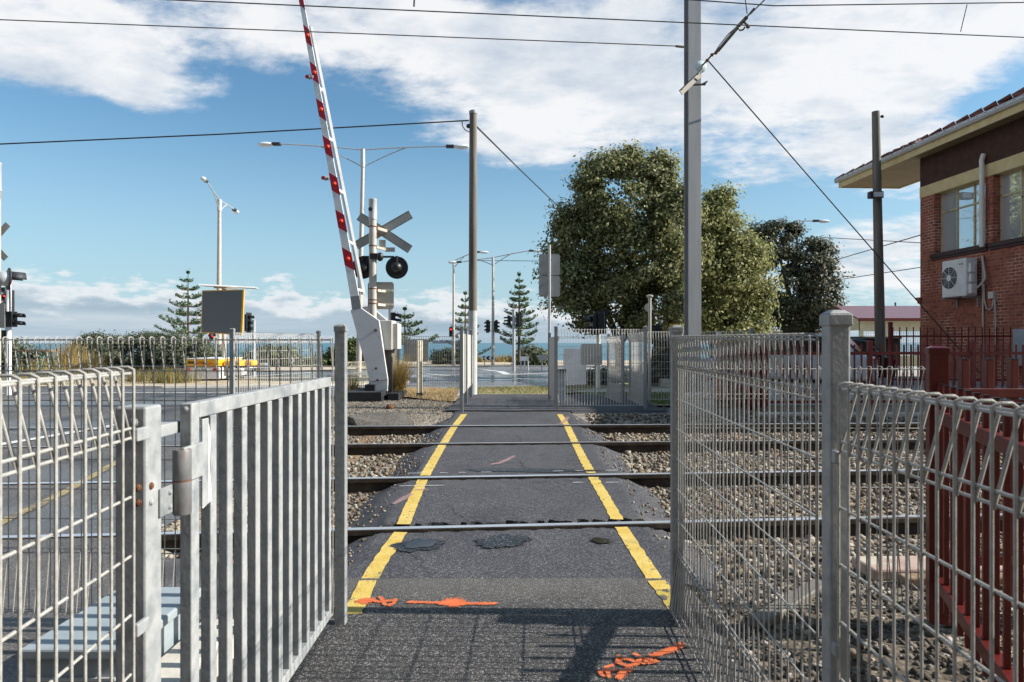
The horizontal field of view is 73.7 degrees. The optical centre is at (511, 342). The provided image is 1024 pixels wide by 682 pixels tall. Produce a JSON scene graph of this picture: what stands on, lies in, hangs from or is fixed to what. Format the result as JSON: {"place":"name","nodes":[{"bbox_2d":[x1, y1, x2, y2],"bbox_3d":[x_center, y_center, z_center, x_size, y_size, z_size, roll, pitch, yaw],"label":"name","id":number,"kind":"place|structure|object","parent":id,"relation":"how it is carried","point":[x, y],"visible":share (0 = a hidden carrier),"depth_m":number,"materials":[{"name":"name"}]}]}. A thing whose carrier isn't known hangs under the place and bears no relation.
{"place":"outdoors","nodes":[
{"label":"outdoors","id":0,"kind":"place"},
{"bbox_2d":[131,364,212,383],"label":"tussock grass","id":1,"kind":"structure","parent":0,"point":[169,379],"depth_m":21.31,"materials":[{"name":"plant"}]},
{"bbox_2d":[2,388,347,681],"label":"crossing road","id":2,"kind":"structure","parent":0,"point":[9,652],"depth_m":5.29,"materials":[{"name":"asphalt"}]},
{"bbox_2d":[2,461,115,524],"bbox_3d":[-3.842,1.272,5.800,0.151,0.064,2.864,0,0,-10],"label":"road marking","id":3,"kind":"object","parent":2,"relation":"on","point":[46,500],"visible":0.67,"depth_m":5.61,"materials":[{"name":"yellow paint"}]},
{"bbox_2d":[22,378,416,385],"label":"verge","id":4,"kind":"structure","parent":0,"point":[263,380],"depth_m":22.02,"materials":[{"name":"plant"}]},
{"bbox_2d":[30,341,107,369],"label":"tussock grass","id":5,"kind":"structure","parent":4,"relation":"on","point":[64,354],"depth_m":26.71,"materials":[{"name":"plant"}]},
{"bbox_2d":[49,352,123,373],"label":"tussock grass","id":6,"kind":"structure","parent":4,"relation":"on","point":[86,360],"depth_m":24.77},
{"bbox_2d":[177,284,276,378],"bbox_3d":[-10.362,-0.428,25.389,2.956,3.453,2.822,0,0,0],"label":"message trailer","id":7,"kind":"object","parent":4,"relation":"on","point":[223,311],"visible":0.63,"depth_m":24.69,"materials":[{"name":"yellow paint"}]},
{"bbox_2d":[12,367,605,387],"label":"road","id":8,"kind":"structure","parent":0,"point":[496,378],"depth_m":29.24,"materials":[{"name":"asphalt"}]},
{"bbox_2d":[2,370,545,444],"bbox_3d":[-4.459,1.390,27.637,11.298,0.503,39.274,0,0,9],"label":"road marking","id":9,"kind":"object","parent":8,"relation":"on","point":[52,435],"visible":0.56,"depth_m":15.63,"materials":[{"name":"white paint"}]},
{"bbox_2d":[13,360,647,371],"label":"beach verge","id":10,"kind":"structure","parent":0,"point":[604,362],"depth_m":51.62,"materials":[{"name":"sand"}]},
{"bbox_2d":[153,270,210,341],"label":"pine tree","id":11,"kind":"object","parent":10,"relation":"on","point":[188,313],"visible":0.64,"depth_m":49.67,"materials":[{"name":"green plant"}]},
{"bbox_2d":[200,177,239,346],"bbox_3d":[-17.128,-3.662,40.110,0.485,10.128,9.191,0,0,-11],"label":"street lamp","id":12,"kind":"object","parent":10,"relation":"on","point":[219,246],"visible":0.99,"depth_m":39.90,"materials":[{"name":"metal"}]},
{"bbox_2d":[396,305,438,360],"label":"pine tree","id":13,"kind":"object","parent":10,"relation":"on","point":[417,331],"visible":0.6,"depth_m":45.89,"materials":[{"name":"green plant"}]},
{"bbox_2d":[445,291,490,354],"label":"pine tree","id":14,"kind":"object","parent":10,"relation":"on","point":[459,319],"visible":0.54,"depth_m":51.92,"materials":[{"name":"green plant"}]},
{"bbox_2d":[452,251,488,364],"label":"street lamp","id":15,"kind":"object","parent":10,"relation":"on","point":[453,296],"visible":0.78,"depth_m":47.95,"materials":[{"name":"metal"}]},
{"bbox_2d":[448,250,539,364],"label":"street lamp","id":16,"kind":"object","parent":10,"relation":"on","point":[492,335],"visible":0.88,"depth_m":46.92,"materials":[{"name":"metal"}]},
{"bbox_2d":[494,271,538,361],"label":"pine tree","id":17,"kind":"object","parent":10,"relation":"on","point":[519,334],"visible":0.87,"depth_m":46.85,"materials":[{"name":"green plant"}]},
{"bbox_2d":[404,386,458,401],"bbox_3d":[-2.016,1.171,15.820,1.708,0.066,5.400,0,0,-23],"label":"sandy ground","id":18,"kind":"structure","parent":0,"point":[431,394],"depth_m":14.47,"materials":[{"name":"plant"}]},
{"bbox_2d":[392,352,426,390],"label":"tussock grass","id":19,"kind":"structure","parent":18,"relation":"on","point":[400,377],"depth_m":14.51,"materials":[{"name":"plant"}]},
{"bbox_2d":[416,340,422,395],"bbox_3d":[-1.935,0.530,14.325,0.120,1.161,0.170,0,0,0],"label":"guard post","id":20,"kind":"object","parent":18,"relation":"on","point":[419,367],"visible":1,"depth_m":14.27,"materials":[{"name":"beige paint"}]},
{"bbox_2d":[20,343,919,359],"bbox_3d":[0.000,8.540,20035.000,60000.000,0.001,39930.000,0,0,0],"label":"sea","id":21,"kind":"structure","parent":0,"point":[503,349],"depth_m":1240.55,"materials":[{"name":"liquid"}]},
{"bbox_2d":[0,0,1023,342],"label":"sky","id":22,"kind":"structure","parent":0,"point":[103,234],"materials":[{"name":"blue"}]},
{"bbox_2d":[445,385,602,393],"bbox_3d":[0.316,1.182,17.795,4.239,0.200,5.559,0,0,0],"label":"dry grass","id":23,"kind":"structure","parent":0,"point":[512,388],"depth_m":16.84,"materials":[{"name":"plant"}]},
{"bbox_2d":[447,384,601,393],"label":"grass","id":24,"kind":"structure","parent":0,"point":[516,387],"depth_m":16.75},
{"bbox_2d":[161,392,1012,681],"bbox_3d":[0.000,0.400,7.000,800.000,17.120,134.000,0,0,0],"label":"ground","id":25,"kind":"structure","parent":0,"point":[947,675],"depth_m":3.67,"materials":[{"name":"gravel"}]},
{"bbox_2d":[1,283,25,394],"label":"traffic light","id":26,"kind":"object","parent":25,"relation":"on","point":[8,300],"visible":0.82,"depth_m":14.95,"materials":[{"name":"white paint"}]},
{"bbox_2d":[0,162,26,378],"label":"crossing signal","id":27,"kind":"object","parent":25,"relation":"on","point":[8,276],"visible":0.98,"depth_m":10.41,"materials":[{"name":"grey paint"}]},
{"bbox_2d":[1,337,49,376],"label":"shrub","id":28,"kind":"object","parent":25,"relation":"on","point":[32,355],"visible":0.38,"depth_m":29.48,"materials":[{"name":"green plant"}]},
{"bbox_2d":[0,366,160,681],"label":"fence","id":29,"kind":"object","parent":25,"relation":"on","point":[137,565],"visible":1,"depth_m":1.44,"materials":[{"name":"metal"}]},
{"bbox_2d":[159,377,330,681],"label":"pedestrian gate","id":30,"kind":"structure","parent":29,"relation":"attached to","point":[289,521],"depth_m":2.23,"materials":[{"name":"metal"}]},
{"bbox_2d":[22,587,233,681],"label":"service cabinet","id":31,"kind":"object","parent":25,"relation":"on","point":[170,634],"visible":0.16,"depth_m":2.43,"materials":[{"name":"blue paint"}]},
{"bbox_2d":[68,327,228,373],"bbox_3d":[-16.942,0.515,31.969,7.734,2.482,4.149,0,0,0],"label":"hedge","id":32,"kind":"object","parent":25,"relation":"on","point":[147,334],"visible":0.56,"depth_m":31.07,"materials":[{"name":"green plant"}]},
{"bbox_2d":[0,324,347,624],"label":"fence","id":33,"kind":"object","parent":25,"relation":"on","point":[340,330],"visible":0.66,"depth_m":3.23,"materials":[{"name":"metal"}]},
{"bbox_2d":[2,377,424,387],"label":"kerb","id":34,"kind":"structure","parent":25,"relation":"on","point":[187,386],"depth_m":18.60,"materials":[{"name":"concrete"}]},
{"bbox_2d":[244,312,255,375],"bbox_3d":[-11.492,0.091,30.000,0.478,2.840,0.378,0,0,0],"label":"traffic light","id":35,"kind":"object","parent":25,"relation":"on","point":[249,324],"visible":0.97,"depth_m":29.95,"materials":[{"name":"black plastic"}]},
{"bbox_2d":[235,342,308,365],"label":"shrub","id":36,"kind":"object","parent":25,"relation":"on","point":[283,362],"visible":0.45,"depth_m":46.40,"materials":[{"name":"green plant"}]},
{"bbox_2d":[229,328,320,420],"bbox_3d":[-3.852,0.506,11.255,0.113,1.452,2.134,0,0,22],"label":"fence","id":37,"kind":"object","parent":25,"relation":"on","point":[232,360],"visible":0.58,"depth_m":10.77,"materials":[{"name":"metal"}]},
{"bbox_2d":[299,336,364,365],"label":"shrub","id":38,"kind":"object","parent":25,"relation":"on","point":[351,350],"visible":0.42,"depth_m":47.43,"materials":[{"name":"green plant"}]},
{"bbox_2d":[299,0,406,401],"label":"boom gate","id":39,"kind":"structure","parent":25,"relation":"on","point":[379,337],"depth_m":14.00,"materials":[{"name":"metal"}]},
{"bbox_2d":[257,142,468,371],"bbox_3d":[-7.835,-4.385,36.000,11.206,12.413,0.390,0,0,0],"label":"street lamp","id":40,"kind":"object","parent":25,"relation":"on","point":[362,165],"visible":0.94,"depth_m":35.91,"materials":[{"name":"metal"}]},
{"bbox_2d":[347,412,414,425],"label":"asphalt slab","id":41,"kind":"structure","parent":25,"relation":"on","point":[383,419],"depth_m":10.34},
{"bbox_2d":[353,198,412,382],"bbox_3d":[-2.772,-0.931,14.590,1.282,4.263,0.460,0,0,0],"label":"crossing signal","id":42,"kind":"object","parent":25,"relation":"on","point":[380,295],"visible":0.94,"depth_m":14.52,"materials":[{"name":"grey paint"}]},
{"bbox_2d":[397,336,459,386],"bbox_3d":[-1.728,0.480,15.019,1.605,1.440,0.100,0,0,0],"label":"fence","id":43,"kind":"object","parent":25,"relation":"on","point":[414,373],"visible":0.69,"depth_m":15.00,"materials":[{"name":"metal"}]},
{"bbox_2d":[404,339,427,361],"bbox_3d":[-2.126,0.168,15.122,0.545,0.500,0.004,0,0,0],"label":"sign plate","id":44,"kind":"object","parent":43,"relation":"attached to","point":[411,347],"visible":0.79,"depth_m":15.12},
{"bbox_2d":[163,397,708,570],"bbox_3d":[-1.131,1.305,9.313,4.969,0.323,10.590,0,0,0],"label":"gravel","id":45,"kind":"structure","parent":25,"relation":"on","point":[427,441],"depth_m":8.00,"materials":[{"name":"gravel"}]},
{"bbox_2d":[427,345,459,364],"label":"shrub","id":46,"kind":"object","parent":25,"relation":"on","point":[448,357],"visible":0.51,"depth_m":51.70,"materials":[{"name":"green plant"}]},
{"bbox_2d":[457,326,472,412],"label":"fence","id":47,"kind":"object","parent":25,"relation":"on","point":[466,360],"visible":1,"depth_m":12.52,"materials":[{"name":"metal"}]},
{"bbox_2d":[466,109,476,394],"bbox_3d":[-0.884,-1.874,15.000,0.247,6.468,0.199,0,0,0],"label":"timber pole","id":48,"kind":"object","parent":25,"relation":"on","point":[472,311],"visible":0.92,"depth_m":14.93,"materials":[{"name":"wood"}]},
{"bbox_2d":[0,120,468,144],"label":"overhead wire","id":49,"kind":"object","parent":48,"relation":"attached to","point":[231,133],"visible":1,"depth_m":14.79,"materials":[{"name":"metal"}]},
{"bbox_2d":[2,439,981,455],"bbox_3d":[2.500,1.291,8.421,85.106,0.172,0.130,0,0,-3],"label":"rail","id":50,"kind":"object","parent":25,"relation":"on","point":[399,449],"visible":0.28,"depth_m":8.35,"materials":[{"name":"metal"}]},
{"bbox_2d":[2,513,1001,554],"bbox_3d":[2.500,1.368,5.030,85.258,0.181,0.130,0,0,-4],"label":"rail","id":51,"kind":"object","parent":25,"relation":"on","point":[354,534],"visible":0.33,"depth_m":4.88,"materials":[{"name":"metal"}]},
{"bbox_2d":[2,468,1001,493],"bbox_3d":[2.500,1.332,6.625,85.208,0.179,0.130,0,0,-4],"label":"rail","id":52,"kind":"object","parent":25,"relation":"on","point":[364,485],"visible":0.33,"depth_m":6.51,"materials":[{"name":"metal"}]},
{"bbox_2d":[7,422,1001,435],"bbox_3d":[2.500,1.257,9.880,85.068,0.169,0.130,0,0,-2],"label":"rail","id":53,"kind":"object","parent":25,"relation":"on","point":[406,430],"visible":0.38,"depth_m":9.82,"materials":[{"name":"metal"}]},
{"bbox_2d":[504,309,521,370],"bbox_3d":[0.037,-0.126,37.034,0.963,3.442,0.395,0,0,0],"label":"traffic light","id":54,"kind":"object","parent":25,"relation":"on","point":[518,320],"visible":0.99,"depth_m":36.93,"materials":[{"name":"black plastic"}]},
{"bbox_2d":[289,578,756,681],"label":"footpath","id":55,"kind":"structure","parent":25,"relation":"on","point":[554,629],"depth_m":3.11,"materials":[{"name":"asphalt"}]},
{"bbox_2d":[347,580,669,607],"bbox_3d":[0.010,1.323,3.608,1.718,0.008,0.376,0,0,0],"label":"yellow line","id":56,"kind":"object","parent":55,"relation":"on","point":[364,589],"visible":0.9,"depth_m":3.67,"materials":[{"name":"paint"}]},
{"bbox_2d":[355,596,685,679],"bbox_3d":[-0.050,1.323,3.204,1.656,0.005,0.478,0,0,29],"label":"survey marking","id":57,"kind":"object","parent":55,"relation":"on","point":[456,602],"visible":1,"depth_m":2.95,"materials":[{"name":"orange paint"}]},
{"bbox_2d":[683,366,925,610],"bbox_3d":[1.477,0.713,3.354,1.263,1.199,0.051,0,0,1],"label":"fence","id":58,"kind":"object","parent":55,"relation":"on","point":[866,487],"visible":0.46,"depth_m":3.37,"materials":[{"name":"metal"}]},
{"bbox_2d":[331,411,718,591],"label":"footpath","id":59,"kind":"structure","parent":25,"relation":"on","point":[561,553],"depth_m":5.30,"materials":[{"name":"asphalt"}]},
{"bbox_2d":[362,414,466,577],"bbox_3d":[-0.805,1.243,7.450,0.170,0.165,7.303,0,0,0],"label":"yellow line","id":60,"kind":"object","parent":59,"relation":"on","point":[376,566],"visible":0.99,"depth_m":5.20,"materials":[{"name":"paint"}]},
{"bbox_2d":[391,538,445,551],"bbox_3d":[-0.591,1.308,4.425,0.407,0.008,0.312,0,0,-37],"label":"asphalt patch","id":61,"kind":"object","parent":59,"relation":"on","point":[398,546],"visible":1,"depth_m":4.39,"materials":[{"name":"asphalt"}]},
{"bbox_2d":[475,534,533,547],"bbox_3d":[-0.054,1.305,4.505,0.446,0.008,0.331,0,0,-31],"label":"asphalt patch","id":62,"kind":"object","parent":59,"relation":"on","point":[502,540],"visible":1,"depth_m":4.50,"materials":[{"name":"asphalt"}]},
{"bbox_2d":[557,414,661,577],"bbox_3d":[0.780,1.243,7.451,0.133,0.165,7.302,0,0,0],"label":"yellow line","id":63,"kind":"object","parent":59,"relation":"on","point":[643,561],"visible":1,"depth_m":5.15,"materials":[{"name":"paint"}]},
{"bbox_2d":[504,343,559,364],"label":"shrub","id":64,"kind":"object","parent":25,"relation":"on","point":[532,352],"visible":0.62,"depth_m":49.16,"materials":[{"name":"green plant"}]},
{"bbox_2d":[539,245,559,331],"bbox_3d":[0.769,-0.405,14.009,0.435,3.209,0.071,0,0,0],"label":"sign post","id":65,"kind":"object","parent":25,"relation":"on","point":[549,266],"visible":0.94,"depth_m":14.04,"materials":[{"name":"metal"}]},
{"bbox_2d":[548,332,559,402],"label":"fence","id":66,"kind":"object","parent":25,"relation":"on","point":[550,367],"visible":0.68,"depth_m":13.20,"materials":[{"name":"metal"}]},
{"bbox_2d":[445,394,664,410],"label":"footpath","id":67,"kind":"structure","parent":25,"relation":"on","point":[509,402],"depth_m":12.73,"materials":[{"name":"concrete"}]},
{"bbox_2d":[161,412,1001,580],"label":"ballast stones","id":68,"kind":"object","parent":25,"relation":"on","point":[636,463],"visible":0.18,"depth_m":6.41,"materials":[{"name":"gravel"}]},
{"bbox_2d":[581,344,601,403],"bbox_3d":[1.469,0.610,12.625,0.400,1.181,0.050,0,0,0],"label":"sign","id":69,"kind":"object","parent":25,"relation":"on","point":[584,355],"visible":0.83,"depth_m":12.60,"materials":[{"name":"metal"}]},
{"bbox_2d":[582,310,605,387],"bbox_3d":[2.105,0.203,17.536,0.625,2.084,0.378,0,0,0],"label":"traffic light","id":70,"kind":"object","parent":25,"relation":"on","point":[597,320],"visible":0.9,"depth_m":17.41,"materials":[{"name":"black plastic"}]},
{"bbox_2d":[554,326,646,410],"bbox_3d":[1.522,0.455,11.749,1.597,1.490,0.100,0,0,0],"label":"fence","id":71,"kind":"object","parent":25,"relation":"on","point":[556,388],"visible":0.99,"depth_m":11.73,"materials":[{"name":"metal"}]},
{"bbox_2d":[563,348,585,383],"bbox_3d":[1.343,0.505,14.610,0.490,0.770,0.020,0,0,0],"label":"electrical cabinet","id":72,"kind":"object","parent":71,"relation":"attached to","point":[576,372],"visible":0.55,"depth_m":14.60,"materials":[{"name":"metal"}]},
{"bbox_2d":[605,333,624,403],"bbox_3d":[2.007,0.505,13.399,0.101,1.390,1.466,0,0,-3],"label":"fence","id":73,"kind":"object","parent":25,"relation":"on","point":[621,366],"visible":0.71,"depth_m":13.30,"materials":[{"name":"metal"}]},
{"bbox_2d":[524,138,714,367],"bbox_3d":[3.923,-2.903,25.007,6.968,9.241,4.699,0,0,0],"label":"tree","id":74,"kind":"object","parent":25,"relation":"on","point":[592,278],"visible":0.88,"depth_m":24.08,"materials":[{"name":"green plant"}]},
{"bbox_2d":[627,330,642,404],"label":"fence","id":75,"kind":"object","parent":25,"relation":"on","point":[632,363],"visible":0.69,"depth_m":12.65,"materials":[{"name":"metal"}]},
{"bbox_2d":[644,295,652,402],"bbox_3d":[2.625,0.143,13.023,0.170,2.115,0.174,0,0,0],"label":"signal post","id":76,"kind":"object","parent":25,"relation":"on","point":[648,307],"visible":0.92,"depth_m":12.97,"materials":[{"name":"metal"}]},
{"bbox_2d":[685,392,711,412],"bbox_3d":[3.126,1.024,11.568,0.427,0.365,0.365,0,0,0],"label":"signal cabinet","id":77,"kind":"object","parent":25,"relation":"on","point":[698,402],"visible":0.52,"depth_m":11.40,"materials":[{"name":"metal"}]},
{"bbox_2d":[647,328,753,399],"bbox_3d":[3.385,0.465,12.419,1.992,1.470,0.100,0,0,0],"label":"fence","id":78,"kind":"object","parent":25,"relation":"on","point":[751,330],"visible":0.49,"depth_m":12.40,"materials":[{"name":"metal"}]},
{"bbox_2d":[679,0,754,391],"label":"overhead mast","id":79,"kind":"object","parent":25,"relation":"on","point":[695,66],"visible":0.82,"depth_m":12.02,"materials":[{"name":"grey metal"}]},
{"bbox_2d":[171,0,1023,37],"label":"overhead wire","id":80,"kind":"object","parent":79,"relation":"attached to","point":[591,18],"visible":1,"depth_m":8.98,"materials":[{"name":"metal"}]},
{"bbox_2d":[709,61,979,372],"bbox_3d":[7.585,-1.854,14.284,10.071,5.905,0.104,0,0,-32],"label":"overhead wire","id":81,"kind":"object","parent":79,"relation":"attached to","point":[829,200],"visible":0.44,"depth_m":13.39,"materials":[{"name":"metal"}]},
{"bbox_2d":[692,0,1023,5],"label":"overhead wire","id":82,"kind":"object","parent":79,"relation":"attached to","point":[857,4],"visible":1,"depth_m":8.98,"materials":[{"name":"metal"}]},
{"bbox_2d":[679,179,798,357],"bbox_3d":[8.877,-2.430,28.602,5.744,8.779,4.868,0,0,0],"label":"tree","id":83,"kind":"object","parent":25,"relation":"on","point":[736,288],"visible":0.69,"depth_m":27.50,"materials":[{"name":"green plant"}]},
{"bbox_2d":[718,342,761,409],"bbox_3d":[4.134,0.585,12.434,0.097,1.210,2.030,0,0,-2],"label":"picket fence","id":84,"kind":"object","parent":25,"relation":"on","point":[750,387],"visible":0.38,"depth_m":12.05,"materials":[{"name":"red paint"}]},
{"bbox_2d":[669,325,818,681],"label":"fence","id":85,"kind":"object","parent":25,"relation":"on","point":[677,339],"visible":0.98,"depth_m":2.37,"materials":[{"name":"metal"}]},
{"bbox_2d":[749,579,821,629],"bbox_3d":[1.470,1.365,3.590,0.090,0.065,0.814,0,0,44],"label":"steel bar","id":86,"kind":"object","parent":25,"relation":"on","point":[784,611],"visible":0.58,"depth_m":3.46,"materials":[{"name":"metal"}]},
{"bbox_2d":[741,215,855,333],"bbox_3d":[14.829,-2.847,35.966,6.030,7.716,4.272,0,0,0],"label":"tree","id":87,"kind":"object","parent":25,"relation":"on","point":[815,284],"visible":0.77,"depth_m":35.30,"materials":[{"name":"green plant"}]},
{"bbox_2d":[611,366,1021,411],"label":"platform","id":88,"kind":"structure","parent":25,"relation":"on","point":[798,405],"depth_m":15.06,"materials":[{"name":"concrete"}]},
{"bbox_2d":[867,110,885,356],"bbox_3d":[11.174,-3.112,20.855,0.750,8.002,0.418,0,0,-42],"label":"timber pole","id":89,"kind":"object","parent":88,"relation":"on","point":[876,194],"visible":0.97,"depth_m":20.89,"materials":[{"name":"grey wood"}]},
{"bbox_2d":[762,340,1023,405],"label":"picket fence","id":90,"kind":"object","parent":88,"relation":"on","point":[869,353],"visible":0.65,"depth_m":11.38,"materials":[{"name":"red paint"}]},
{"bbox_2d":[698,559,1012,681],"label":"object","id":91,"kind":"object","parent":25,"relation":"on","point":[943,654],"visible":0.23,"depth_m":3.17,"materials":[{"name":"gravel"}]},
{"bbox_2d":[756,412,1001,416],"bbox_3d":[22.000,1.238,11.110,36.000,0.205,0.180,0,0,0],"label":"platform edge","id":92,"kind":"object","parent":25,"relation":"on","point":[901,414],"visible":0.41,"depth_m":11.02,"materials":[{"name":"concrete"}]},
{"bbox_2d":[819,310,1023,681],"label":"fence","id":93,"kind":"object","parent":25,"relation":"on","point":[837,412],"visible":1,"depth_m":1.40,"materials":[{"name":"metal"}]},
{"bbox_2d":[852,556,1001,580],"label":"concrete slab","id":94,"kind":"structure","parent":25,"relation":"on","point":[913,562],"depth_m":4.06,"materials":[{"name":"concrete"}]},
{"bbox_2d":[834,87,1023,384],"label":"brick building","id":95,"kind":"structure","parent":25,"relation":"on","point":[967,172],"depth_m":18.43,"materials":[{"name":"brick"}]},
{"bbox_2d":[941,258,978,308],"bbox_3d":[12.154,-1.597,18.446,0.449,1.303,1.042,0,0,-3],"label":"air conditioner","id":96,"kind":"object","parent":95,"relation":"attached to","point":[958,277],"visible":1,"depth_m":18.26,"materials":[{"name":"white paint"}]},
{"bbox_2d":[941,182,978,251],"bbox_3d":[12.578,-3.464,18.905,0.050,1.750,1.980,0,0,-3],"label":"window","id":97,"kind":"structure","parent":95,"relation":"in","point":[960,206],"depth_m":19.13,"materials":[{"name":"glass"}]},
{"bbox_2d":[1000,168,1023,240],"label":"window","id":98,"kind":"structure","parent":95,"relation":"in","point":[1011,183],"depth_m":17.29,"materials":[{"name":"glass"}]},
{"bbox_2d":[888,322,1011,385],"bbox_3d":[10.578,0.315,16.502,2.851,1.650,0.087,0,0,4],"label":"picket fence","id":99,"kind":"object","parent":25,"relation":"on","point":[891,335],"visible":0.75,"depth_m":16.53,"materials":[{"name":"red paint"}]},
{"bbox_2d":[925,346,1023,681],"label":"picket fence","id":100,"kind":"object","parent":25,"relation":"on","point":[937,368],"visible":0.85,"depth_m":2.65,"materials":[{"name":"metal"}]},
{"bbox_2d":[949,358,1023,597],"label":"picket fence","id":101,"kind":"object","parent":25,"relation":"on","point":[1013,391],"visible":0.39,"depth_m":3.26,"materials":[{"name":"metal"}]},
{"bbox_2d":[568,388,669,391],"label":"sandy path","id":102,"kind":"structure","parent":0,"point":[652,390],"depth_m":16.30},
{"bbox_2d":[583,378,729,405],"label":"lawn","id":103,"kind":"structure","parent":0,"point":[653,386],"depth_m":15.32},
{"bbox_2d":[577,364,628,385],"bbox_3d":[2.728,1.055,20.825,1.809,0.936,1.577,0,0,0],"label":"shrub","id":104,"kind":"object","parent":103,"relation":"on","point":[603,375],"visible":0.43,"depth_m":20.51,"materials":[{"name":"green plant"}]},
{"bbox_2d":[635,327,669,385],"bbox_3d":[4.615,0.520,20.334,1.988,2.047,2.073,0,0,0],"label":"shrub","id":105,"kind":"object","parent":103,"relation":"on","point":[655,372],"visible":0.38,"depth_m":19.94,"materials":[{"name":"green plant"}]},
{"bbox_2d":[701,334,878,380],"bbox_3d":[7.400,0.500,18.500,4.424,1.450,1.800,0,0,31],"label":"car","id":106,"kind":"object","parent":103,"relation":"on","point":[857,349],"visible":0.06,"depth_m":17.41,"materials":[{"name":"paint"}]},
{"bbox_2d":[852,339,895,377],"bbox_3d":[9.350,0.587,21.400,4.424,1.450,1.800,0,0,14],"label":"car","id":107,"kind":"object","parent":103,"relation":"on","point":[859,343],"visible":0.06,"depth_m":20.13,"materials":[{"name":"paint"}]},
{"bbox_2d":[831,306,919,365],"bbox_3d":[19.395,-0.247,33.900,6.711,3.174,4.600,0,0,0],"label":"shelter","id":108,"kind":"object","parent":103,"relation":"on","point":[903,317],"visible":0.15,"depth_m":32.04,"materials":[{"name":"white paint"}]},
{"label":"turnbuckle","id":109,"kind":"object","parent":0,"visible":0},
{"bbox_2d":[0,19,675,46],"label":"overhead wire","id":110,"kind":"object","parent":109,"relation":"attached to","point":[332,32],"visible":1,"depth_m":11.50,"materials":[{"name":"brown metal"}]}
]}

